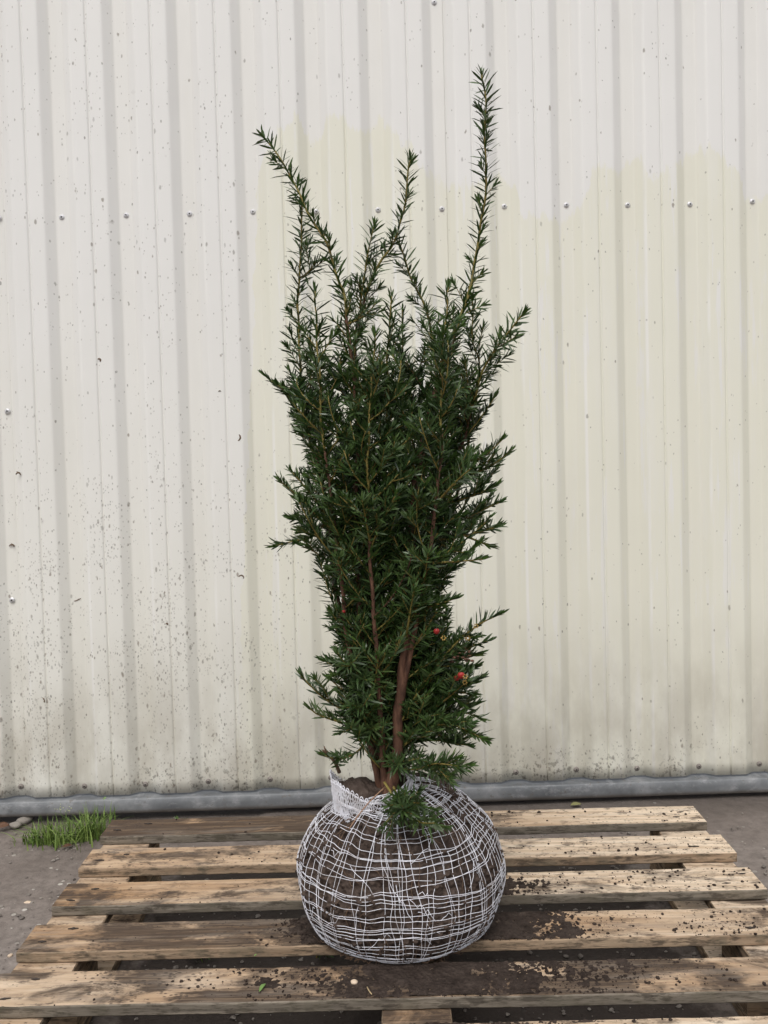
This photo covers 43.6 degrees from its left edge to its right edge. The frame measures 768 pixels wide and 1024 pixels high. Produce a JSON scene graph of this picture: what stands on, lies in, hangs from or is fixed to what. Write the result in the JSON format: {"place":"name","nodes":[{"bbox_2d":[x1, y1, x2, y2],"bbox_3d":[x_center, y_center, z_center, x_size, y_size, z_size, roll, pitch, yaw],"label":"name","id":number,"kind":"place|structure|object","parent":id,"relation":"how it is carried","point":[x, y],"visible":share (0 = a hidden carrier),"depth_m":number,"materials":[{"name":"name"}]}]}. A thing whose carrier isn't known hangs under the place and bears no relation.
{"place":"outdoors","nodes":[
{"label":"outdoors","id":0,"kind":"place"},
{"bbox_2d":[0,0,767,816],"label":"cladding wall","id":1,"kind":"structure","parent":0,"point":[146,254],"depth_m":2.37,"materials":[{"name":"metal"}]},
{"bbox_2d":[0,792,767,1023],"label":"ground","id":2,"kind":"structure","parent":0,"point":[728,810],"depth_m":1.91,"materials":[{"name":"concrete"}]},
{"bbox_2d":[0,822,8,827],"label":"fallen leaf","id":3,"kind":"object","parent":2,"relation":"on","point":[3,824],"visible":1,"depth_m":2.33,"materials":[{"name":"brown plant"}]},
{"bbox_2d":[9,821,21,828],"bbox_3d":[-0.902,0.766,2.349,0.031,0.016,0.022,-1,3,0],"label":"stone","id":4,"kind":"object","parent":2,"relation":"on","point":[16,824],"visible":1,"depth_m":2.34,"materials":[{"name":"grey stone"}]},
{"bbox_2d":[16,816,32,825],"bbox_3d":[-0.891,0.764,2.377,0.027,0.020,0.049,1,4,33],"label":"stone","id":5,"kind":"object","parent":2,"relation":"on","point":[24,820],"visible":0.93,"depth_m":2.37,"materials":[{"name":"beige stone"}]},
{"bbox_2d":[2,801,127,851],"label":"grass","id":6,"kind":"structure","parent":2,"relation":"on","point":[91,831],"depth_m":2.24,"materials":[{"name":"green plant"}]},
{"bbox_2d":[0,806,767,1023],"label":"wooden pallet","id":7,"kind":"object","parent":2,"relation":"on","point":[61,956],"visible":0.8,"depth_m":1.51,"materials":[{"name":"brown wood"}]},
{"bbox_2d":[252,63,530,963],"bbox_3d":[0.018,-0.008,1.478,0.365,1.336,0.339,1,4,38],"label":"yew tree","id":8,"kind":"object","parent":7,"relation":"on","point":[408,865],"visible":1,"depth_m":1.43,"materials":[{"name":"green plant"}]},
{"bbox_2d":[349,787,385,828],"bbox_3d":[-0.023,0.430,1.398,0.004,0.035,0.090,1,4,35],"label":"straw","id":9,"kind":"object","parent":8,"relation":"on","point":[367,804],"visible":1,"depth_m":1.40,"materials":[{"name":"brown"}]},
{"bbox_2d":[54,807,765,1023],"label":"soil crumbs","id":10,"kind":"object","parent":7,"relation":"on","point":[559,975],"visible":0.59,"depth_m":1.38,"materials":[{"name":"brown soil"}]},
{"bbox_2d":[233,875,642,1023],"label":"spilled soil","id":11,"kind":"structure","parent":7,"relation":"on","point":[510,929],"depth_m":1.37,"materials":[{"name":"brown soil"}]},
{"bbox_2d":[351,979,357,984],"bbox_3d":[-0.042,0.659,1.347,0.010,0.007,0.009,-1,3,0],"label":"pebble","id":12,"kind":"object","parent":11,"relation":"on","point":[354,981],"visible":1,"depth_m":1.34,"materials":[{"name":"stone"}]}
]}

